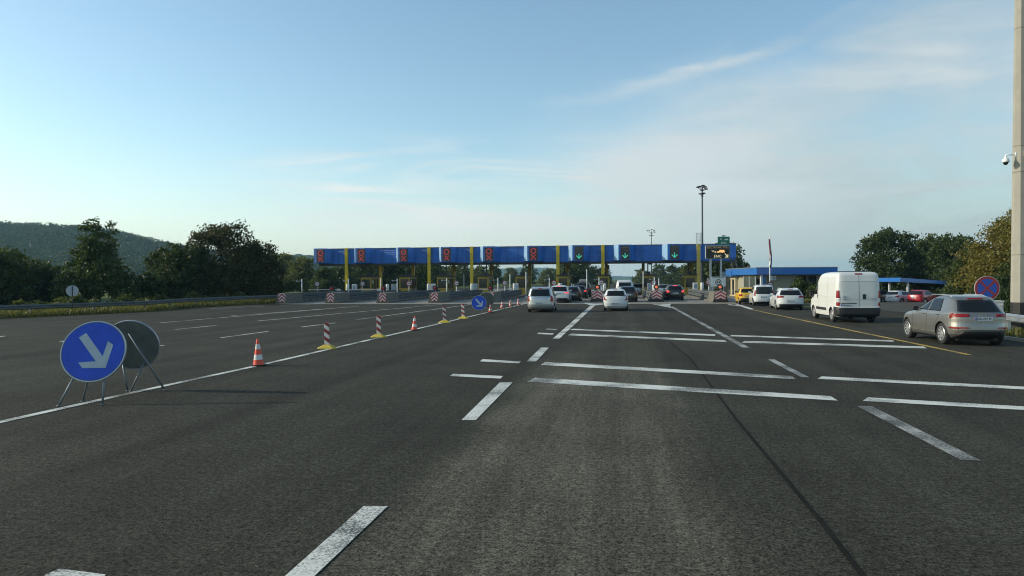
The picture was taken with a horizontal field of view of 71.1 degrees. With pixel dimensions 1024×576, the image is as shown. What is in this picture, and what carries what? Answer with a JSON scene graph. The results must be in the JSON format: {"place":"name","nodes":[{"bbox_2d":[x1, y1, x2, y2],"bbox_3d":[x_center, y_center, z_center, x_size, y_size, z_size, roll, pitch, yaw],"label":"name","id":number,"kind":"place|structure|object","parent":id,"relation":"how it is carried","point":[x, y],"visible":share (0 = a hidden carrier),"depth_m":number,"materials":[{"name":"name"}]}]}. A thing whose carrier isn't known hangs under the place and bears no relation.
{"place":"outdoors","nodes":[
{"label":"outdoors","id":0,"kind":"place"},
{"bbox_2d":[0,298,276,318],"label":"verge grass","id":1,"kind":"structure","parent":0,"point":[26,313],"depth_m":50.66,"materials":[{"name":"plant"}]},
{"bbox_2d":[0,228,502,282],"bbox_3d":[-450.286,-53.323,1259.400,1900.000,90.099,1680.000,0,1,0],"label":"hills","id":2,"kind":"structure","parent":0,"point":[307,256],"depth_m":776.14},
{"bbox_2d":[0,220,405,274],"bbox_3d":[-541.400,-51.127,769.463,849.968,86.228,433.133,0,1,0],"label":"hill forest","id":3,"kind":"object","parent":2,"relation":"on","point":[143,246],"visible":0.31,"depth_m":732.86,"materials":[{"name":"green plant"}]},
{"bbox_2d":[0,0,1013,276],"label":"sky","id":4,"kind":"structure","parent":0,"point":[814,127],"materials":[{"name":"blue"}]},
{"bbox_2d":[0,282,1023,575],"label":"road","id":5,"kind":"structure","parent":0,"point":[282,468],"depth_m":9.28,"materials":[{"name":"asphalt"}]},
{"bbox_2d":[56,321,126,406],"bbox_3d":[-7.557,1.346,12.907,1.123,1.483,0.530,0,1,-8],"label":"keep right sign","id":6,"kind":"object","parent":5,"relation":"on","point":[93,351],"visible":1,"depth_m":12.94,"materials":[{"name":"metal"}]},
{"bbox_2d":[114,320,166,391],"bbox_3d":[-7.518,1.350,14.309,1.160,1.438,0.367,0,1,0],"label":"keep right sign","id":7,"kind":"object","parent":5,"relation":"on","point":[143,344],"visible":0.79,"depth_m":14.32,"materials":[{"name":"metal"}]},
{"bbox_2d":[0,303,455,345],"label":"lane dashes","id":8,"kind":"object","parent":5,"relation":"on","point":[285,318],"visible":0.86,"depth_m":42.80,"materials":[{"name":"paint"}]},
{"bbox_2d":[250,339,266,366],"bbox_3d":[-6.528,1.654,18.454,0.380,0.697,0.380,0,1,-15],"label":"traffic cone","id":9,"kind":"object","parent":5,"relation":"on","point":[258,360],"visible":1,"depth_m":18.37,"materials":[{"name":"plastic"}]},
{"bbox_2d":[0,303,526,422],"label":"edge line","id":10,"kind":"object","parent":5,"relation":"on","point":[37,413],"visible":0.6,"depth_m":15.15,"materials":[{"name":"paint"}]},
{"bbox_2d":[305,298,325,301],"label":"toll island","id":11,"kind":"structure","parent":5,"relation":"on","point":[319,299],"depth_m":75.11,"materials":[{"name":"concrete"}]},
{"bbox_2d":[303,290,361,300],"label":"guardrail","id":12,"kind":"object","parent":11,"relation":"on","point":[311,297],"visible":0.56,"depth_m":75.56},
{"bbox_2d":[359,266,380,290],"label":"toll booth","id":13,"kind":"object","parent":11,"relation":"on","point":[370,281],"visible":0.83,"depth_m":96.63,"materials":[{"name":"yellow paint"}]},
{"bbox_2d":[317,322,336,348],"bbox_3d":[-5.914,1.522,22.947,0.660,0.841,0.380,0,1,7],"label":"striped beacon","id":14,"kind":"object","parent":5,"relation":"on","point":[327,345],"visible":1,"depth_m":22.93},
{"bbox_2d":[351,297,377,301],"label":"toll island","id":15,"kind":"structure","parent":5,"relation":"on","point":[359,299],"depth_m":75.72,"materials":[{"name":"concrete"}]},
{"bbox_2d":[350,290,400,299],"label":"guardrail","id":16,"kind":"object","parent":15,"relation":"on","point":[363,295],"visible":0.62,"depth_m":76.80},
{"bbox_2d":[397,265,417,290],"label":"toll booth","id":17,"kind":"object","parent":15,"relation":"on","point":[403,280],"visible":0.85,"depth_m":95.64,"materials":[{"name":"yellow paint"}]},
{"bbox_2d":[45,303,751,575],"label":"lane markings","id":18,"kind":"object","parent":5,"relation":"on","point":[325,552],"visible":0.93,"depth_m":6.27,"materials":[{"name":"paint"}]},
{"bbox_2d":[401,296,428,301],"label":"toll island","id":19,"kind":"structure","parent":5,"relation":"on","point":[416,298],"depth_m":77.15,"materials":[{"name":"concrete"}]},
{"bbox_2d":[399,289,439,299],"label":"guardrail","id":20,"kind":"object","parent":19,"relation":"on","point":[415,295],"visible":0.68,"depth_m":77.83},
{"bbox_2d":[450,295,479,300],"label":"toll island","id":21,"kind":"structure","parent":5,"relation":"on","point":[456,299],"depth_m":77.12,"materials":[{"name":"concrete"}]},
{"bbox_2d":[449,289,482,298],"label":"guardrail","id":22,"kind":"object","parent":21,"relation":"on","point":[472,293],"visible":0.8,"depth_m":78.64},
{"bbox_2d":[476,265,494,292],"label":"toll booth","id":23,"kind":"object","parent":21,"relation":"on","point":[485,280],"visible":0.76,"depth_m":94.09,"materials":[{"name":"yellow paint"}]},
{"bbox_2d":[471,296,485,313],"bbox_3d":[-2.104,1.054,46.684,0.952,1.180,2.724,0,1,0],"label":"keep right sign","id":24,"kind":"object","parent":5,"relation":"on","point":[478,302],"visible":0.98,"depth_m":45.49,"materials":[{"name":"metal"}]},
{"bbox_2d":[502,294,527,300],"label":"toll island","id":25,"kind":"structure","parent":5,"relation":"on","point":[508,298],"depth_m":79.55,"materials":[{"name":"concrete"}]},
{"bbox_2d":[514,265,530,294],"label":"toll booth","id":26,"kind":"object","parent":25,"relation":"on","point":[522,279],"visible":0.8,"depth_m":93.29,"materials":[{"name":"yellow paint"}]},
{"bbox_2d":[527,287,556,311],"bbox_3d":[2.102,0.737,49.003,1.882,1.673,4.489,0,1,7],"label":"minivan","id":27,"kind":"object","parent":5,"relation":"on","point":[541,298],"visible":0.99,"depth_m":46.98,"materials":[{"name":"silver metal"}]},
{"bbox_2d":[603,289,628,310],"bbox_3d":[7.231,0.786,50.048,1.819,1.494,3.962,0,1,8],"label":"hatchback","id":28,"kind":"object","parent":5,"relation":"on","point":[615,298],"visible":1,"depth_m":48.25,"materials":[{"name":"white paint"}]},
{"bbox_2d":[684,294,707,300],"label":"toll island","id":29,"kind":"structure","parent":5,"relation":"on","point":[697,297],"depth_m":77.51,"materials":[{"name":"concrete"}]},
{"bbox_2d":[680,263,697,293],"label":"toll booth","id":30,"kind":"object","parent":29,"relation":"on","point":[688,279],"visible":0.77,"depth_m":90.40,"materials":[{"name":"yellow paint"}]},
{"bbox_2d":[705,245,729,290],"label":"message sign","id":31,"kind":"object","parent":29,"relation":"on","point":[720,252],"visible":0.98,"depth_m":68.95,"materials":[{"name":"grey"}]},
{"bbox_2d":[451,329,1023,409],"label":"rumble lines","id":32,"kind":"object","parent":5,"relation":"on","point":[625,385],"visible":1,"depth_m":15.36,"materials":[{"name":"paint"}]},
{"bbox_2d":[648,335,865,575],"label":"tar seam","id":33,"kind":"object","parent":5,"relation":"on","point":[854,564],"visible":1,"depth_m":7.24,"materials":[{"name":"asphalt"}]},
{"bbox_2d":[748,285,773,305],"bbox_3d":[20.016,0.550,57.582,1.790,1.644,3.913,0,1,12],"label":"compact van","id":34,"kind":"object","parent":5,"relation":"on","point":[759,294],"visible":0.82,"depth_m":55.85,"materials":[{"name":"white paint"}]},
{"bbox_2d":[769,288,803,309],"bbox_3d":[19.229,0.725,50.331,1.883,1.483,4.577,0,1,12],"label":"estate car","id":35,"kind":"object","parent":5,"relation":"on","point":[787,298],"visible":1,"depth_m":48.36,"materials":[{"name":"white paint"}]},
{"bbox_2d":[671,306,980,460],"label":"worn lane markings","id":36,"kind":"object","parent":5,"relation":"on","point":[937,443],"visible":1,"depth_m":10.65,"materials":[{"name":"paint"}]},
{"bbox_2d":[809,272,880,321],"bbox_3d":[17.015,0.415,36.884,2.413,2.464,5.005,0,1,7],"label":"delivery van","id":37,"kind":"object","parent":5,"relation":"on","point":[836,295],"visible":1,"depth_m":34.57,"materials":[{"name":"white paint"}]},
{"bbox_2d":[751,309,970,354],"bbox_3d":[14.679,1.675,34.997,0.199,0.001,29.965,0,1,7],"label":"yellow edge line","id":38,"kind":"object","parent":5,"relation":"on","point":[876,335],"visible":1,"depth_m":26.43,"materials":[{"name":"paint"}]},
{"bbox_2d":[903,294,1006,343],"bbox_3d":[15.064,1.005,24.641,1.944,1.613,4.388,0,1,7],"label":"suv","id":39,"kind":"object","parent":5,"relation":"on","point":[946,318],"visible":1,"depth_m":22.94,"materials":[{"name":"silver metallic car paint"},{"name":"dark glass"},{"name":"black rubber"}]},
{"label":"toll island","id":40,"kind":"object","parent":5,"relation":"on","visible":0},
{"bbox_2d":[556,264,571,285],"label":"toll booth","id":41,"kind":"object","parent":40,"relation":"on","point":[564,278],"visible":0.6,"depth_m":92.59,"materials":[{"name":"yellow paint"}]},
{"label":"toll island","id":42,"kind":"object","parent":5,"relation":"on","visible":0},
{"bbox_2d":[640,263,655,293],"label":"toll booth","id":43,"kind":"object","parent":42,"relation":"on","point":[648,276],"visible":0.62,"depth_m":91.14,"materials":[{"name":"yellow paint"}]},
{"bbox_2d":[8,279,1017,337],"bbox_3d":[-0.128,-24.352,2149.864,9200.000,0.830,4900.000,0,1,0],"label":"ground","id":44,"kind":"structure","parent":0,"point":[103,298],"depth_m":194.99,"materials":[{"name":"green plant"}]},
{"bbox_2d":[0,249,45,304],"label":"broadleaf tree","id":45,"kind":"object","parent":44,"relation":"on","point":[16,277],"visible":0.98,"depth_m":63.43,"materials":[{"name":"green plant"}]},
{"bbox_2d":[18,262,67,303],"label":"broadleaf tree","id":46,"kind":"object","parent":44,"relation":"on","point":[44,273],"visible":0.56,"depth_m":69.24,"materials":[{"name":"green plant"}]},
{"bbox_2d":[59,293,95,308],"bbox_3d":[-32.091,1.194,52.802,2.442,1.831,2.376,0,1,31],"label":"verge bush","id":47,"kind":"object","parent":44,"relation":"on","point":[77,298],"visible":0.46,"depth_m":52.56,"materials":[{"name":"green plant"}]},
{"bbox_2d":[48,216,146,301],"bbox_3d":[-38.148,-2.337,66.137,8.154,8.536,8.237,-1,1,-23],"label":"broadleaf tree","id":48,"kind":"object","parent":44,"relation":"on","point":[95,270],"visible":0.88,"depth_m":64.83,"materials":[{"name":"green plant"}]},
{"bbox_2d":[0,295,276,311],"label":"guardrail","id":49,"kind":"object","parent":44,"relation":"on","point":[93,305],"visible":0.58,"depth_m":50.80,"materials":[{"name":"metal"}]},
{"bbox_2d":[132,269,168,299],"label":"shrub","id":50,"kind":"object","parent":44,"relation":"on","point":[151,285],"visible":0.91,"depth_m":69.12,"materials":[{"name":"green plant"}]},
{"bbox_2d":[140,241,221,299],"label":"broadleaf tree","id":51,"kind":"object","parent":44,"relation":"on","point":[168,266],"visible":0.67,"depth_m":72.52,"materials":[{"name":"green plant"}]},
{"bbox_2d":[177,218,267,297],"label":"broadleaf tree","id":52,"kind":"object","parent":44,"relation":"on","point":[227,276],"visible":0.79,"depth_m":74.11,"materials":[{"name":"green plant"}]},
{"bbox_2d":[226,238,289,296],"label":"broadleaf tree","id":53,"kind":"object","parent":44,"relation":"on","point":[270,284],"visible":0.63,"depth_m":78.20,"materials":[{"name":"green plant"}]},
{"bbox_2d":[269,251,305,290],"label":"meadow tree","id":54,"kind":"object","parent":44,"relation":"on","point":[284,257],"visible":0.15,"depth_m":147.94,"materials":[{"name":"green plant"}]},
{"bbox_2d":[279,276,300,292],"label":"undergrowth bush","id":55,"kind":"object","parent":44,"relation":"on","point":[292,284],"visible":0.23,"depth_m":103.56,"materials":[{"name":"green plant"}]},
{"bbox_2d":[284,255,320,291],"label":"meadow tree","id":56,"kind":"object","parent":44,"relation":"on","point":[300,268],"visible":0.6,"depth_m":136.10,"materials":[{"name":"green plant"}]},
{"bbox_2d":[308,266,340,291],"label":"meadow tree","id":57,"kind":"object","parent":44,"relation":"on","point":[326,280],"visible":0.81,"depth_m":121.17,"materials":[{"name":"green plant"}]},
{"bbox_2d":[330,266,360,289],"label":"meadow tree","id":58,"kind":"object","parent":44,"relation":"on","point":[339,272],"visible":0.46,"depth_m":133.83,"materials":[{"name":"green plant"}]},
{"bbox_2d":[343,266,376,288],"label":"meadow tree","id":59,"kind":"object","parent":44,"relation":"on","point":[355,272],"visible":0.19,"depth_m":147.81,"materials":[{"name":"green plant"}]},
{"bbox_2d":[375,266,405,289],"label":"meadow tree","id":60,"kind":"object","parent":44,"relation":"on","point":[388,276],"visible":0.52,"depth_m":148.47,"materials":[{"name":"green plant"}]},
{"bbox_2d":[406,265,435,289],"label":"meadow tree","id":61,"kind":"object","parent":44,"relation":"on","point":[422,278],"visible":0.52,"depth_m":148.34,"materials":[{"name":"green plant"}]},
{"bbox_2d":[442,265,463,286],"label":"meadow tree","id":62,"kind":"object","parent":44,"relation":"on","point":[457,277],"visible":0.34,"depth_m":208.94,"materials":[{"name":"green plant"}]},
{"bbox_2d":[457,265,474,285],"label":"meadow tree","id":63,"kind":"object","parent":44,"relation":"on","point":[464,271],"visible":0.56,"depth_m":228.34,"materials":[{"name":"green plant"}]},
{"bbox_2d":[473,265,489,283],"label":"meadow tree","id":64,"kind":"object","parent":44,"relation":"on","point":[479,270],"visible":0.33,"depth_m":247.80,"materials":[{"name":"green plant"}]},
{"bbox_2d":[485,265,503,284],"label":"meadow tree","id":65,"kind":"object","parent":44,"relation":"on","point":[497,272],"visible":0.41,"depth_m":269.03,"materials":[{"name":"green plant"}]},
{"bbox_2d":[503,267,519,283],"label":"meadow tree","id":66,"kind":"object","parent":44,"relation":"on","point":[509,277],"visible":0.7,"depth_m":298.17,"materials":[{"name":"green plant"}]},
{"bbox_2d":[537,268,555,284],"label":"meadow tree","id":67,"kind":"object","parent":44,"relation":"on","point":[544,273],"visible":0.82,"depth_m":258.64,"materials":[{"name":"green plant"}]},
{"bbox_2d":[561,264,588,285],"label":"meadow tree","id":68,"kind":"object","parent":44,"relation":"on","point":[578,268],"visible":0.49,"depth_m":188.30,"materials":[{"name":"green plant"}]},
{"bbox_2d":[577,264,597,284],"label":"meadow tree","id":69,"kind":"object","parent":44,"relation":"on","point":[591,274],"visible":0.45,"depth_m":257.88,"materials":[{"name":"green plant"}]},
{"bbox_2d":[650,263,666,284],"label":"meadow tree","id":70,"kind":"object","parent":44,"relation":"on","point":[659,270],"visible":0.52,"depth_m":298.11,"materials":[{"name":"green plant"}]},
{"bbox_2d":[656,264,679,284],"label":"meadow tree","id":71,"kind":"object","parent":44,"relation":"on","point":[668,278],"visible":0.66,"depth_m":258.60,"materials":[{"name":"green plant"}]},
{"bbox_2d":[679,263,729,290],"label":"meadow tree","id":72,"kind":"object","parent":44,"relation":"on","point":[694,270],"visible":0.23,"depth_m":136.61,"materials":[{"name":"green plant"}]},
{"bbox_2d":[704,242,749,290],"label":"meadow tree","id":73,"kind":"object","parent":44,"relation":"on","point":[740,262],"visible":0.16,"depth_m":136.26,"materials":[{"name":"green plant"}]},
{"bbox_2d":[722,271,738,295],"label":"office wing","id":74,"kind":"structure","parent":44,"relation":"on","point":[734,284],"depth_m":86.99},
{"bbox_2d":[726,267,837,297],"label":"office building","id":75,"kind":"structure","parent":44,"relation":"on","point":[782,277],"depth_m":75.75,"materials":[{"name":"blue paint"},{"name":"cream plaster"},{"name":"glass"}]},
{"bbox_2d":[849,226,930,291],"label":"broadleaf tree","id":76,"kind":"object","parent":44,"relation":"on","point":[880,261],"visible":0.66,"depth_m":89.77,"materials":[{"name":"green plant"}]},
{"bbox_2d":[897,233,952,279],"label":"broadleaf tree","id":77,"kind":"object","parent":44,"relation":"on","point":[928,240],"visible":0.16,"depth_m":95.36,"materials":[{"name":"green plant"}]},
{"bbox_2d":[922,232,985,291],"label":"broadleaf tree","id":78,"kind":"object","parent":44,"relation":"on","point":[954,245],"visible":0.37,"depth_m":86.02,"materials":[{"name":"green plant"}]},
{"bbox_2d":[938,251,974,295],"bbox_3d":[38.401,-0.900,60.203,4.784,4.901,5.181,0,1,38],"label":"broadleaf tree","id":79,"kind":"object","parent":44,"relation":"on","point":[958,264],"visible":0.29,"depth_m":59.96,"materials":[{"name":"green plant"}]},
{"bbox_2d":[945,208,1011,293],"bbox_3d":[38.936,-2.480,56.123,9.046,8.285,8.887,0,1,38],"label":"yellowing tree","id":80,"kind":"object","parent":44,"relation":"on","point":[984,260],"visible":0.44,"depth_m":55.77,"materials":[{"name":"green plant"}]},
{"bbox_2d":[974,276,999,298],"bbox_3d":[18.022,0.677,27.223,0.933,2.273,0.109,0,1,4],"label":"no stopping sign","id":81,"kind":"object","parent":44,"relation":"on","point":[988,286],"visible":0.73,"depth_m":27.16,"materials":[{"name":"blue"}]},
{"bbox_2d":[966,272,1010,312],"bbox_3d":[28.409,0.464,42.036,3.600,2.826,3.656,-1,1,-34],"label":"hedge bush","id":82,"kind":"object","parent":44,"relation":"on","point":[1001,279],"visible":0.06,"depth_m":41.55,"materials":[{"name":"green plant"}]},
{"bbox_2d":[995,279,1010,312],"bbox_3d":[27.260,0.521,37.937,2.843,2.826,2.800,-1,1,-30],"label":"hedge bush","id":83,"kind":"object","parent":44,"relation":"on","point":[1003,295],"visible":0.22,"depth_m":38.25,"materials":[{"name":"green plant"}]},
{"bbox_2d":[1006,313,1023,330],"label":"guardrail","id":84,"kind":"object","parent":44,"relation":"on","point":[1010,318],"visible":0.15,"depth_m":27.69,"materials":[{"name":"metal"}]},
{"bbox_2d":[1010,0,1023,329],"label":"concrete pole","id":85,"kind":"object","parent":44,"relation":"on","point":[1017,268],"visible":0.94,"depth_m":28.79,"materials":[{"name":"grey"}]},
{"bbox_2d":[291,290,748,303],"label":"toll apron","id":86,"kind":"object","parent":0,"point":[643,300],"depth_m":67.81,"materials":[{"name":"concrete"}]},
{"bbox_2d":[276,292,304,303],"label":"concrete barrier","id":87,"kind":"object","parent":86,"relation":"on","point":[289,298],"visible":0.98,"depth_m":67.50,"materials":[{"name":"grey"}]},
{"bbox_2d":[324,292,351,302],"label":"concrete barrier","id":88,"kind":"object","parent":86,"relation":"on","point":[339,297],"visible":1,"depth_m":67.96,"materials":[{"name":"grey"}]},
{"bbox_2d":[376,292,400,302],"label":"concrete barrier","id":89,"kind":"object","parent":86,"relation":"on","point":[388,297],"visible":0.94,"depth_m":67.58,"materials":[{"name":"grey"}]},
{"bbox_2d":[428,292,450,302],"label":"concrete barrier","id":90,"kind":"object","parent":86,"relation":"on","point":[438,297],"visible":0.99,"depth_m":67.30,"materials":[{"name":"grey"}]},
{"bbox_2d":[435,265,454,291],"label":"toll booth","id":91,"kind":"object","parent":86,"relation":"on","point":[441,285],"visible":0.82,"depth_m":94.93,"materials":[{"name":"yellow paint"}]},
{"bbox_2d":[314,232,735,293],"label":"toll canopy","id":92,"kind":"object","parent":86,"relation":"on","point":[604,256],"visible":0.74,"depth_m":93.96,"materials":[{"name":"blue"}]},
{"bbox_2d":[552,285,571,302],"bbox_3d":[4.545,0.536,66.733,1.923,1.604,4.447,0,1,8],"label":"crossover","id":93,"kind":"object","parent":86,"relation":"on","point":[563,292],"visible":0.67,"depth_m":64.71,"materials":[{"name":"white paint"}]},
{"bbox_2d":[568,286,582,300],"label":"dark hatchback","id":94,"kind":"object","parent":86,"relation":"on","point":[576,292],"visible":0.58,"depth_m":69.06,"materials":[{"name":"black paint"}]},
{"bbox_2d":[590,291,603,301],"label":"concrete barrier","id":95,"kind":"object","parent":86,"relation":"on","point":[597,296],"visible":0.79,"depth_m":67.67,"materials":[{"name":"red"}]},
{"bbox_2d":[620,286,637,301],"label":"dark hatchback","id":96,"kind":"object","parent":86,"relation":"on","point":[631,291],"visible":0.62,"depth_m":66.24,"materials":[{"name":"black paint"}]},
{"bbox_2d":[648,291,663,301],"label":"concrete barrier","id":97,"kind":"object","parent":86,"relation":"on","point":[655,296],"visible":1,"depth_m":66.42,"materials":[{"name":"red"}]},
{"bbox_2d":[663,285,683,299],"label":"dark estate car","id":98,"kind":"object","parent":86,"relation":"on","point":[673,291],"visible":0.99,"depth_m":70.87,"materials":[{"name":"black paint"}]},
{"bbox_2d":[696,185,707,282],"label":"floodlight mast","id":99,"kind":"object","parent":86,"relation":"on","point":[702,264],"visible":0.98,"depth_m":107.81,"materials":[{"name":"grey"}]},
{"bbox_2d":[707,291,728,301],"bbox_3d":[18.979,0.759,66.209,1.427,1.020,4.330,0,1,8],"label":"concrete barrier","id":100,"kind":"object","parent":86,"relation":"on","point":[717,296],"visible":1,"depth_m":64.15,"materials":[{"name":"red"}]},
{"bbox_2d":[711,277,725,290],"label":"restriction sign","id":101,"kind":"object","parent":86,"relation":"on","point":[716,281],"visible":0.89,"depth_m":66.57,"materials":[{"name":"white"}]},
{"bbox_2d":[735,287,751,303],"bbox_3d":[20.167,0.615,61.854,1.700,1.404,3.713,0,1,11],"label":"yellow hatchback","id":102,"kind":"object","parent":86,"relation":"on","point":[742,294],"visible":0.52,"depth_m":60.34,"materials":[{"name":"paint"}]},
{"bbox_2d":[469,267,633,279],"bbox_3d":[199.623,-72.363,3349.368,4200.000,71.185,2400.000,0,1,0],"label":"mountains","id":103,"kind":"structure","parent":0,"point":[539,270],"depth_m":3284.14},
{"bbox_2d":[804,302,1005,312],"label":"car park","id":104,"kind":"structure","parent":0,"point":[898,306],"depth_m":55.10,"materials":[{"name":"asphalt"}]},
{"bbox_2d":[885,290,908,301],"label":"hatchback","id":105,"kind":"object","parent":104,"relation":"on","point":[895,296],"visible":0.75,"depth_m":78.38,"materials":[{"name":"white paint"}]},
{"bbox_2d":[879,278,948,292],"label":"carport","id":106,"kind":"object","parent":104,"relation":"on","point":[906,280],"visible":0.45,"depth_m":80.79,"materials":[{"name":"blue paint"}]},
{"bbox_2d":[907,290,938,301],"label":"red hatchback","id":107,"kind":"object","parent":104,"relation":"on","point":[919,296],"visible":0.79,"depth_m":76.38,"materials":[{"name":"paint"}]},
{"bbox_2d":[1004,326,1023,337],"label":"roadside grass","id":108,"kind":"structure","parent":0,"point":[1018,332],"depth_m":26.54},
{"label":"lawn","id":109,"kind":"structure","parent":0,"visible":0},
{"bbox_2d":[789,277,811,297],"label":"hedge bush","id":110,"kind":"object","parent":109,"relation":"on","point":[799,284],"visible":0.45,"depth_m":69.72,"materials":[{"name":"green plant"}]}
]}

